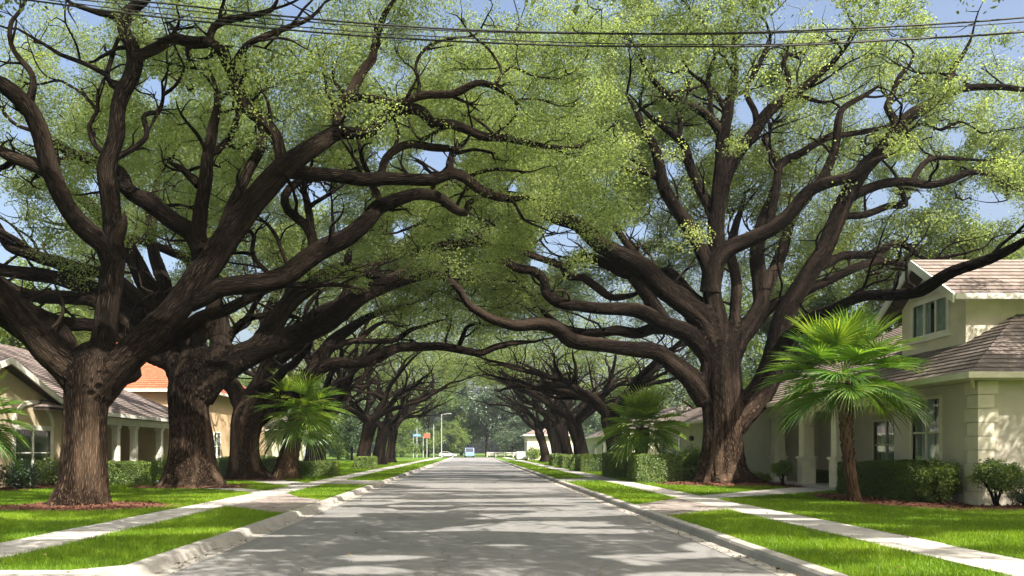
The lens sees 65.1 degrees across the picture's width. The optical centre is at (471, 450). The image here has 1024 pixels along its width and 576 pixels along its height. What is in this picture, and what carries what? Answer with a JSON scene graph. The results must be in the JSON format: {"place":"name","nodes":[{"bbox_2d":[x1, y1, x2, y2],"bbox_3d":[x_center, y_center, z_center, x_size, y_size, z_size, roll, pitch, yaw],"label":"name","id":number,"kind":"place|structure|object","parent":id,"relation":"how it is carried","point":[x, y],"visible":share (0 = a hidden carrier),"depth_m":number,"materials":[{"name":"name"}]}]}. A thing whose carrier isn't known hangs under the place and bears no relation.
{"place":"outdoors","nodes":[
{"label":"outdoors","id":0,"kind":"place"},
{"bbox_2d":[0,565,122,575],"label":"driveway","id":1,"kind":"structure","parent":0,"point":[87,572],"depth_m":9.55,"materials":[{"name":"concrete"}]},
{"bbox_2d":[154,481,264,492],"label":"garden path","id":2,"kind":"structure","parent":0,"point":[248,490],"depth_m":30.00,"materials":[{"name":"concrete"}]},
{"bbox_2d":[0,457,440,557],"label":"sidewalk","id":3,"kind":"structure","parent":0,"point":[25,545],"depth_m":16.56,"materials":[{"name":"concrete"}]},
{"bbox_2d":[231,493,320,512],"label":"driveway","id":4,"kind":"structure","parent":0,"point":[285,502],"depth_m":22.03,"materials":[{"name":"concrete"}]},
{"bbox_2d":[260,480,303,485],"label":"driveway","id":5,"kind":"structure","parent":0,"point":[285,482],"depth_m":36.54,"materials":[{"name":"concrete"}]},
{"bbox_2d":[327,480,377,484],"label":"driveway","id":6,"kind":"structure","parent":0,"point":[359,482],"depth_m":36.54,"materials":[{"name":"concrete"}]},
{"bbox_2d":[167,458,776,575],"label":"road","id":7,"kind":"structure","parent":0,"point":[534,525],"depth_m":14.37,"materials":[{"name":"asphalt"}]},
{"bbox_2d":[4,474,1014,575],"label":"fallen leaves","id":8,"kind":"object","parent":7,"relation":"on","point":[179,563],"visible":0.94,"depth_m":13.87,"materials":[{"name":"brown plant"}]},
{"bbox_2d":[454,457,490,457],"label":"cross road","id":9,"kind":"structure","parent":0,"point":[471,457],"depth_m":180.07,"materials":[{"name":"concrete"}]},
{"bbox_2d":[439,452,456,457],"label":"parked car","id":10,"kind":"object","parent":9,"relation":"on","point":[447,454],"visible":0.85,"depth_m":176.65,"materials":[{"name":"metal"}]},
{"bbox_2d":[464,448,473,457],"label":"van","id":11,"kind":"object","parent":9,"relation":"on","point":[469,451],"visible":1,"depth_m":176.17,"materials":[{"name":"white paint"}]},
{"bbox_2d":[0,0,1023,452],"label":"sky","id":12,"kind":"structure","parent":0,"point":[944,10],"materials":[{"name":"blue"}]},
{"bbox_2d":[0,453,1023,575],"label":"lawn","id":13,"kind":"structure","parent":0,"point":[499,456],"depth_m":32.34,"materials":[{"name":"plant"}]},
{"bbox_2d":[0,371,38,480],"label":"palm tree","id":14,"kind":"object","parent":13,"relation":"on","point":[5,445],"visible":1,"depth_m":27.73,"materials":[{"name":"green plant"}]},
{"bbox_2d":[0,483,55,490],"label":"mulch bed","id":15,"kind":"object","parent":13,"relation":"on","point":[44,486],"visible":0.26,"depth_m":30.83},
{"bbox_2d":[0,458,43,488],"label":"shrub","id":16,"kind":"object","parent":15,"relation":"on","point":[14,479],"visible":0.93,"depth_m":30.11,"materials":[{"name":"green plant"}]},
{"bbox_2d":[31,454,59,484],"bbox_3d":[-17.363,0.833,32.962,1.750,1.402,1.727,0,0,0],"label":"shrub","id":17,"kind":"object","parent":15,"relation":"on","point":[50,476],"visible":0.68,"depth_m":32.61,"materials":[{"name":"green plant"}]},
{"bbox_2d":[0,257,117,349],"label":"tree","id":18,"kind":"object","parent":13,"relation":"on","point":[7,338],"visible":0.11,"depth_m":57.35,"materials":[{"name":"green plant"}]},
{"bbox_2d":[33,289,93,340],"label":"tree","id":19,"kind":"object","parent":13,"relation":"on","point":[47,308],"depth_m":70.44,"materials":[{"name":"green plant"}]},
{"bbox_2d":[0,344,168,487],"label":"house","id":20,"kind":"structure","parent":13,"relation":"on","point":[137,427],"depth_m":37.36,"materials":[{"name":"beige paint"}]},
{"bbox_2d":[12,424,53,482],"bbox_3d":[-18.390,0.130,33.550,0.180,2.360,3.200,0,0,0],"label":"window","id":21,"kind":"structure","parent":20,"relation":"in","point":[43,428],"depth_m":33.87,"materials":[{"name":"white glass"}]},
{"bbox_2d":[0,500,185,511],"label":"mulch bed","id":22,"kind":"object","parent":13,"relation":"on","point":[114,505],"visible":0.69,"depth_m":20.33,"materials":[{"name":"soil"}]},
{"bbox_2d":[108,460,156,484],"bbox_3d":[-14.916,0.933,34.597,2.252,1.074,1.504,0,0,0],"label":"hedge","id":23,"kind":"object","parent":13,"relation":"on","point":[133,472],"visible":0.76,"depth_m":34.04,"materials":[{"name":"green plant"}]},
{"bbox_2d":[149,454,166,475],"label":"shrub","id":24,"kind":"object","parent":13,"relation":"on","point":[160,467],"visible":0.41,"depth_m":43.03,"materials":[{"name":"green plant"}]},
{"bbox_2d":[121,484,255,488],"bbox_3d":[-11.395,1.426,32.404,5.695,0.196,3.568,0,0,0],"label":"mulch bed","id":25,"kind":"object","parent":13,"relation":"on","point":[212,486],"visible":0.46,"depth_m":31.52,"materials":[{"name":"wood"}]},
{"bbox_2d":[116,342,263,457],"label":"house","id":26,"kind":"structure","parent":13,"relation":"on","point":[151,383],"depth_m":59.19,"materials":[{"name":"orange paint"}]},
{"bbox_2d":[213,432,220,457],"bbox_3d":[-19.305,-0.270,60.250,0.410,2.240,1.780,0,0,0],"label":"window","id":27,"kind":"structure","parent":26,"relation":"in","point":[214,433],"depth_m":60.68,"materials":[{"name":"white glass"}]},
{"bbox_2d":[0,0,427,20],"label":"live oak","id":28,"kind":"object","parent":13,"relation":"on","point":[46,7],"visible":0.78,"depth_m":16.30,"materials":[{"name":"green plant"}]},
{"bbox_2d":[80,0,1023,34],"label":"overhead cable","id":29,"kind":"object","parent":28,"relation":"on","point":[541,33],"visible":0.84,"depth_m":15.19,"materials":[{"name":"rubber"}]},
{"bbox_2d":[216,458,228,477],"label":"hedge","id":30,"kind":"object","parent":13,"relation":"on","point":[222,463],"visible":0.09,"depth_m":41.68,"materials":[{"name":"green plant"}]},
{"bbox_2d":[221,455,277,472],"bbox_3d":[-12.603,0.864,46.995,4.363,1.212,1.394,0,0,0],"label":"hedge","id":31,"kind":"object","parent":13,"relation":"on","point":[269,462],"visible":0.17,"depth_m":46.48,"materials":[{"name":"green plant"}]},
{"bbox_2d":[224,478,284,480],"bbox_3d":[-11.468,1.437,40.300,4.630,0.199,3.205,0,0,25],"label":"mulch bed","id":32,"kind":"object","parent":13,"relation":"on","point":[263,479],"visible":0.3,"depth_m":39.27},
{"bbox_2d":[238,370,289,412],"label":"tree","id":33,"kind":"object","parent":13,"relation":"on","point":[242,382],"visible":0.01,"depth_m":185.06,"materials":[{"name":"green plant"}]},
{"bbox_2d":[96,457,452,575],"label":"kerb","id":34,"kind":"structure","parent":13,"relation":"on","point":[164,564],"depth_m":13.72,"materials":[{"name":"concrete"}]},
{"bbox_2d":[0,10,576,487],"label":"live oak","id":35,"kind":"object","parent":13,"relation":"on","point":[198,374],"visible":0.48,"depth_m":32.81,"materials":[{"name":"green plant"}]},
{"bbox_2d":[264,415,330,460],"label":"house","id":36,"kind":"structure","parent":13,"relation":"on","point":[301,456],"depth_m":78.18,"materials":[{"name":"beige paint"}]},
{"bbox_2d":[248,365,356,479],"bbox_3d":[-8.812,-1.412,41.343,5.976,6.563,5.574,0,0,0],"label":"palm tree","id":37,"kind":"object","parent":13,"relation":"on","point":[291,433],"visible":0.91,"depth_m":40.53,"materials":[{"name":"green plant"}]},
{"bbox_2d":[298,460,339,476],"bbox_3d":[-8.893,1.001,45.592,2.661,0.939,1.598,0,0,0],"label":"hedge","id":38,"kind":"object","parent":13,"relation":"on","point":[320,468],"visible":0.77,"depth_m":45.00,"materials":[{"name":"green plant"}]},
{"bbox_2d":[0,0,651,505],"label":"live oak","id":39,"kind":"object","parent":13,"relation":"on","point":[98,372],"visible":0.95,"depth_m":23.14,"materials":[{"name":"green plant"}]},
{"bbox_2d":[230,280,430,418],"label":"live oak","id":40,"kind":"object","parent":13,"relation":"on","point":[353,403],"visible":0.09,"depth_m":73.83,"materials":[{"name":"green plant"}]},
{"bbox_2d":[84,164,578,479],"bbox_3d":[-7.206,-6.400,43.127,27.440,16.887,17.949,0,0,0],"label":"live oak","id":41,"kind":"object","parent":13,"relation":"on","point":[245,462],"visible":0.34,"depth_m":41.13,"materials":[{"name":"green plant"}]},
{"bbox_2d":[307,375,365,459],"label":"tree","id":42,"kind":"object","parent":13,"relation":"on","point":[344,453],"visible":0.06,"depth_m":131.32,"materials":[{"name":"green plant"}]},
{"bbox_2d":[321,385,393,459],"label":"tree","id":43,"kind":"object","parent":13,"relation":"on","point":[350,435],"visible":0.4,"depth_m":116.99,"materials":[{"name":"green plant"}]},
{"bbox_2d":[353,456,377,468],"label":"hedge","id":44,"kind":"object","parent":13,"relation":"on","point":[366,462],"visible":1,"depth_m":63.30,"materials":[{"name":"green plant"}]},
{"bbox_2d":[204,253,548,460],"bbox_3d":[-7.266,-6.336,57.752,26.816,15.923,19.908,0,0,0],"label":"live oak","id":45,"kind":"object","parent":13,"relation":"on","point":[343,381],"visible":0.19,"depth_m":56.41,"materials":[{"name":"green plant"}]},
{"bbox_2d":[343,370,420,454],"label":"tree","id":46,"kind":"object","parent":13,"relation":"on","point":[386,404],"visible":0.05,"depth_m":182.41,"materials":[{"name":"green plant"}]},
{"bbox_2d":[373,410,422,457],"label":"tree","id":47,"kind":"object","parent":13,"relation":"on","point":[409,423],"visible":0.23,"depth_m":139.76,"materials":[{"name":"green plant"}]},
{"bbox_2d":[385,426,425,456],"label":"tree","id":48,"kind":"object","parent":13,"relation":"on","point":[414,432],"visible":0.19,"depth_m":182.29,"materials":[{"name":"green plant"}]},
{"bbox_2d":[297,333,523,464],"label":"live oak","id":49,"kind":"object","parent":13,"relation":"on","point":[383,431],"visible":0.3,"depth_m":81.64,"materials":[{"name":"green plant"}]},
{"bbox_2d":[288,302,538,466],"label":"live oak","id":50,"kind":"object","parent":13,"relation":"on","point":[369,427],"visible":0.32,"depth_m":68.48,"materials":[{"name":"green plant"}]},
{"bbox_2d":[330,352,502,462],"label":"live oak","id":51,"kind":"object","parent":13,"relation":"on","point":[391,446],"visible":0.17,"depth_m":95.60,"materials":[{"name":"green plant"}]},
{"bbox_2d":[407,378,470,456],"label":"tree","id":52,"kind":"object","parent":13,"relation":"on","point":[426,422],"visible":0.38,"depth_m":188.04,"materials":[{"name":"green plant"}]},
{"bbox_2d":[441,413,451,457],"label":"lamp post","id":53,"kind":"object","parent":13,"relation":"on","point":[441,432],"visible":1,"depth_m":167.92,"materials":[{"name":"metal"}]},
{"bbox_2d":[431,420,471,456],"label":"tree","id":54,"kind":"object","parent":13,"relation":"on","point":[459,435],"visible":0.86,"depth_m":186.58,"materials":[{"name":"green plant"}]},
{"bbox_2d":[429,368,513,455],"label":"tree","id":55,"kind":"object","parent":13,"relation":"on","point":[434,420],"visible":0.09,"depth_m":226.64,"materials":[{"name":"green plant"}]},
{"bbox_2d":[440,384,523,456],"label":"tree","id":56,"kind":"object","parent":13,"relation":"on","point":[475,421],"visible":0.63,"depth_m":193.40,"materials":[{"name":"green plant"}]},
{"bbox_2d":[493,418,528,456],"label":"tree","id":57,"kind":"object","parent":13,"relation":"on","point":[504,440],"visible":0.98,"depth_m":184.45,"materials":[{"name":"green plant"}]},
{"bbox_2d":[436,360,601,461],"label":"live oak","id":58,"kind":"object","parent":13,"relation":"on","point":[536,427],"visible":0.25,"depth_m":100.66,"materials":[{"name":"green plant"}]},
{"bbox_2d":[515,451,527,459],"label":"parked car","id":59,"kind":"object","parent":13,"relation":"on","point":[520,455],"visible":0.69,"depth_m":122.54,"materials":[{"name":"metal"}]},
{"bbox_2d":[498,366,563,449],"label":"tree","id":60,"kind":"object","parent":13,"relation":"on","point":[527,396],"depth_m":229.48,"materials":[{"name":"green plant"}]},
{"bbox_2d":[440,339,623,453],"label":"live oak","id":61,"kind":"object","parent":13,"relation":"on","point":[553,441],"visible":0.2,"depth_m":88.71,"materials":[{"name":"green plant"}]},
{"bbox_2d":[524,446,540,459],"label":"shrub","id":62,"kind":"object","parent":13,"relation":"on","point":[533,453],"visible":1,"depth_m":120.48,"materials":[{"name":"green plant"}]},
{"bbox_2d":[420,326,647,454],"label":"live oak","id":63,"kind":"object","parent":13,"relation":"on","point":[561,429],"visible":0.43,"depth_m":78.71,"materials":[{"name":"green plant"}]},
{"bbox_2d":[497,382,573,450],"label":"tree","id":64,"kind":"object","parent":13,"relation":"on","point":[514,420],"visible":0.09,"depth_m":187.25,"materials":[{"name":"green plant"}]},
{"bbox_2d":[520,428,572,459],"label":"house","id":65,"kind":"structure","parent":13,"relation":"on","point":[530,440],"depth_m":126.00,"materials":[{"name":"beige paint"}]},
{"bbox_2d":[549,453,560,465],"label":"hedge","id":66,"kind":"object","parent":13,"relation":"on","point":[553,458],"visible":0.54,"depth_m":76.71,"materials":[{"name":"green plant"}]},
{"bbox_2d":[413,312,699,454],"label":"live oak","id":67,"kind":"object","parent":13,"relation":"on","point":[585,411],"visible":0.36,"depth_m":67.40,"materials":[{"name":"green plant"}]},
{"bbox_2d":[558,454,574,467],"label":"hedge","id":68,"kind":"object","parent":13,"relation":"on","point":[566,461],"visible":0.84,"depth_m":65.71,"materials":[{"name":"green plant"}]},
{"bbox_2d":[408,243,744,451],"bbox_3d":[7.534,-6.163,57.290,24.044,15.576,19.822,0,0,19],"label":"live oak","id":69,"kind":"object","parent":13,"relation":"on","point":[569,388],"visible":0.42,"depth_m":55.44,"materials":[{"name":"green plant"}]},
{"bbox_2d":[562,401,602,452],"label":"tree","id":70,"kind":"object","parent":13,"relation":"on","point":[596,425],"visible":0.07,"depth_m":143.53,"materials":[{"name":"green plant"}]},
{"bbox_2d":[574,454,601,471],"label":"hedge","id":71,"kind":"object","parent":13,"relation":"on","point":[587,462],"visible":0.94,"depth_m":55.04,"materials":[{"name":"green plant"}]},
{"bbox_2d":[564,382,612,435],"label":"tree","id":72,"kind":"object","parent":13,"relation":"on","point":[578,401],"visible":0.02,"depth_m":186.61,"materials":[{"name":"green plant"}]},
{"bbox_2d":[601,451,634,477],"bbox_3d":[8.342,0.753,44.505,1.984,1.434,3.226,0,0,0],"label":"hedge","id":73,"kind":"object","parent":13,"relation":"on","point":[616,472],"visible":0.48,"depth_m":43.21,"materials":[{"name":"green plant"}]},
{"bbox_2d":[588,352,688,418],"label":"tree","id":74,"kind":"object","parent":13,"relation":"on","point":[614,393],"visible":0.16,"depth_m":105.73,"materials":[{"name":"green plant"}]},
{"bbox_2d":[585,405,692,454],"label":"house","id":75,"kind":"structure","parent":13,"relation":"on","point":[592,440],"depth_m":98.00,"materials":[{"name":"beige paint"}]},
{"bbox_2d":[598,377,679,423],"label":"tree","id":76,"kind":"object","parent":13,"relation":"on","point":[670,398],"visible":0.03,"depth_m":192.06,"materials":[{"name":"green plant"}]},
{"bbox_2d":[589,384,693,471],"bbox_3d":[8.427,-0.826,39.606,5.243,4.853,4.857,0,0,0],"label":"palm tree","id":77,"kind":"object","parent":13,"relation":"on","point":[643,407],"visible":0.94,"depth_m":38.86,"materials":[{"name":"green plant"}]},
{"bbox_2d":[627,453,682,481],"bbox_3d":[8.612,0.793,37.797,2.299,1.353,2.393,0,0,0],"label":"hedge","id":78,"kind":"object","parent":13,"relation":"on","point":[645,467],"visible":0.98,"depth_m":36.82,"materials":[{"name":"green plant"}]},
{"bbox_2d":[491,457,848,575],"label":"kerb","id":79,"kind":"structure","parent":13,"relation":"on","point":[766,558],"depth_m":13.72,"materials":[{"name":"concrete"}]},
{"bbox_2d":[321,0,1023,483],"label":"live oak","id":80,"kind":"object","parent":13,"relation":"on","point":[711,336],"visible":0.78,"depth_m":34.98,"materials":[{"name":"green plant"}]},
{"bbox_2d":[677,444,700,468],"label":"shrub","id":81,"kind":"object","parent":13,"relation":"on","point":[692,456],"visible":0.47,"depth_m":42.78,"materials":[{"name":"green plant"}]},
{"bbox_2d":[680,467,697,480],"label":"hedge","id":82,"kind":"object","parent":13,"relation":"on","point":[689,474],"visible":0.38,"depth_m":38.17,"materials":[{"name":"green plant"}]},
{"bbox_2d":[644,334,764,418],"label":"tree","id":83,"kind":"object","parent":13,"relation":"on","point":[679,396],"visible":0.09,"depth_m":82.95,"materials":[{"name":"green plant"}]},
{"bbox_2d":[657,481,780,486],"bbox_3d":[11.137,1.400,34.854,6.072,0.242,5.230,0,0,0],"label":"mulch bed","id":84,"kind":"object","parent":13,"relation":"on","point":[691,483],"visible":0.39,"depth_m":33.69,"materials":[{"name":"wood"}]},
{"bbox_2d":[753,470,772,481],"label":"shrub","id":85,"kind":"object","parent":84,"relation":"on","point":[766,477],"visible":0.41,"depth_m":35.92,"materials":[{"name":"green plant"}]},
{"bbox_2d":[649,371,799,455],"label":"house","id":86,"kind":"structure","parent":13,"relation":"on","point":[694,419],"depth_m":57.81,"materials":[{"name":"beige paint"}]},
{"bbox_2d":[673,437,680,454],"bbox_3d":[15.605,0.030,60.500,0.410,2.040,2.280,0,0,0],"label":"window","id":87,"kind":"structure","parent":86,"relation":"in","point":[678,440],"depth_m":60.82,"materials":[{"name":"grey glass"}]},
{"bbox_2d":[525,0,1003,19],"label":"live oak","id":88,"kind":"object","parent":13,"relation":"on","point":[576,7],"visible":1,"depth_m":18.81,"materials":[{"name":"green plant"}]},
{"bbox_2d":[767,483,806,487],"bbox_3d":[12.904,1.438,33.399,2.226,0.158,4.108,0,0,0],"label":"mulch bed","id":89,"kind":"object","parent":13,"relation":"on","point":[789,485],"visible":0.48,"depth_m":32.42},
{"bbox_2d":[770,460,792,485],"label":"shrub","id":90,"kind":"object","parent":89,"relation":"on","point":[781,469],"visible":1,"depth_m":32.66,"materials":[{"name":"green plant"}]},
{"bbox_2d":[681,269,893,388],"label":"tree","id":91,"kind":"object","parent":13,"relation":"on","point":[756,344],"visible":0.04,"depth_m":69.31,"materials":[{"name":"green plant"}]},
{"bbox_2d":[747,278,897,382],"bbox_3d":[19.660,-3.970,44.879,8.646,11.372,8.439,0,0,0],"label":"tree","id":92,"kind":"object","parent":13,"relation":"on","point":[809,309],"visible":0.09,"depth_m":43.79,"materials":[{"name":"green plant"}]},
{"bbox_2d":[816,469,828,482],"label":"hedge","id":93,"kind":"object","parent":13,"relation":"on","point":[822,475],"visible":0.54,"depth_m":33.66,"materials":[{"name":"green plant"}]},
{"bbox_2d":[752,304,940,502],"bbox_3d":[10.771,-1.169,22.985,4.972,5.659,5.009,0,0,0],"label":"palm tree","id":94,"kind":"object","parent":13,"relation":"on","point":[846,341],"visible":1,"depth_m":22.59,"materials":[{"name":"green plant"}]},
{"bbox_2d":[743,260,1023,505],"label":"house","id":95,"kind":"structure","parent":13,"relation":"on","point":[969,385],"depth_m":24.38,"materials":[{"name":"beige paint"}]},
{"bbox_2d":[872,418,893,460],"bbox_3d":[15.805,-0.170,30.300,0.410,2.040,2.080,0,0,0],"label":"window","id":96,"kind":"structure","parent":95,"relation":"in","point":[887,444],"depth_m":30.92,"materials":[{"name":"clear glass"}]},
{"bbox_2d":[910,395,941,461],"bbox_3d":[13.605,-0.495,23.775,0.410,2.190,1.730,0,0,0],"label":"window","id":97,"kind":"structure","parent":95,"relation":"in","point":[927,439],"depth_m":23.90,"materials":[{"name":"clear glass"}]},
{"bbox_2d":[782,196,1003,372],"bbox_3d":[25.258,-6.001,47.364,14.949,15.509,14.346,0,0,0],"label":"tree","id":98,"kind":"object","parent":13,"relation":"on","point":[894,325],"visible":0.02,"depth_m":44.01,"materials":[{"name":"green plant"}]},
{"bbox_2d":[808,492,987,511],"bbox_3d":[12.286,1.444,23.308,3.247,0.183,8.558,0,0,0],"label":"mulch bed","id":99,"kind":"object","parent":13,"relation":"on","point":[873,500],"visible":0.54,"depth_m":22.06,"materials":[{"name":"wood"}]},
{"bbox_2d":[836,459,944,501],"bbox_3d":[12.733,0.860,24.612,1.242,1.221,4.719,0,0,0],"label":"hedge","id":100,"kind":"object","parent":99,"relation":"on","point":[883,478],"visible":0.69,"depth_m":23.68,"materials":[{"name":"green plant"}]},
{"bbox_2d":[905,457,963,502],"bbox_3d":[12.769,0.849,22.123,1.424,1.365,1.438,0,0,40],"label":"shrub","id":101,"kind":"object","parent":99,"relation":"on","point":[941,480],"visible":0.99,"depth_m":21.88,"materials":[{"name":"green plant"}]},
{"bbox_2d":[930,503,1023,510],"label":"mulch bed","id":102,"kind":"object","parent":13,"relation":"on","point":[1000,507],"visible":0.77,"depth_m":20.26,"materials":[{"name":"wood"}]},
{"bbox_2d":[965,457,1023,505],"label":"shrub","id":103,"kind":"object","parent":102,"relation":"on","point":[995,475],"visible":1,"depth_m":20.27,"materials":[{"name":"green plant"}]},
{"bbox_2d":[1005,481,1023,505],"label":"shrub","id":104,"kind":"object","parent":102,"relation":"on","point":[1019,500],"visible":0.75,"depth_m":20.47,"materials":[{"name":"green plant"}]},
{"bbox_2d":[22,0,1023,46],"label":"overhead cable","id":105,"kind":"object","parent":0,"point":[524,43],"visible":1,"depth_m":14.99,"materials":[{"name":"rubber"}]},
{"bbox_2d":[48,0,1017,44],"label":"overhead cable","id":106,"kind":"object","parent":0,"point":[477,38],"visible":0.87,"depth_m":15.19,"materials":[{"name":"rubber"}]},
{"bbox_2d":[125,0,1023,34],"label":"overhead cable","id":107,"kind":"object","parent":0,"point":[379,24],"visible":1,"depth_m":14.99,"materials":[{"name":"rubber"}]},
{"bbox_2d":[559,478,597,480],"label":"driveway","id":108,"kind":"structure","parent":0,"point":[573,479],"depth_m":40.30,"materials":[{"name":"concrete"}]},
{"bbox_2d":[635,498,722,515],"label":"driveway","id":109,"kind":"structure","parent":0,"point":[672,506],"depth_m":20.85,"materials":[{"name":"concrete"}]},
{"bbox_2d":[502,457,1023,575],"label":"sidewalk","id":110,"kind":"structure","parent":0,"point":[973,558],"depth_m":13.86,"materials":[{"name":"concrete"}]},
{"bbox_2d":[700,487,833,498],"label":"garden path","id":111,"kind":"structure","parent":0,"point":[793,490],"depth_m":27.86,"materials":[{"name":"concrete"}]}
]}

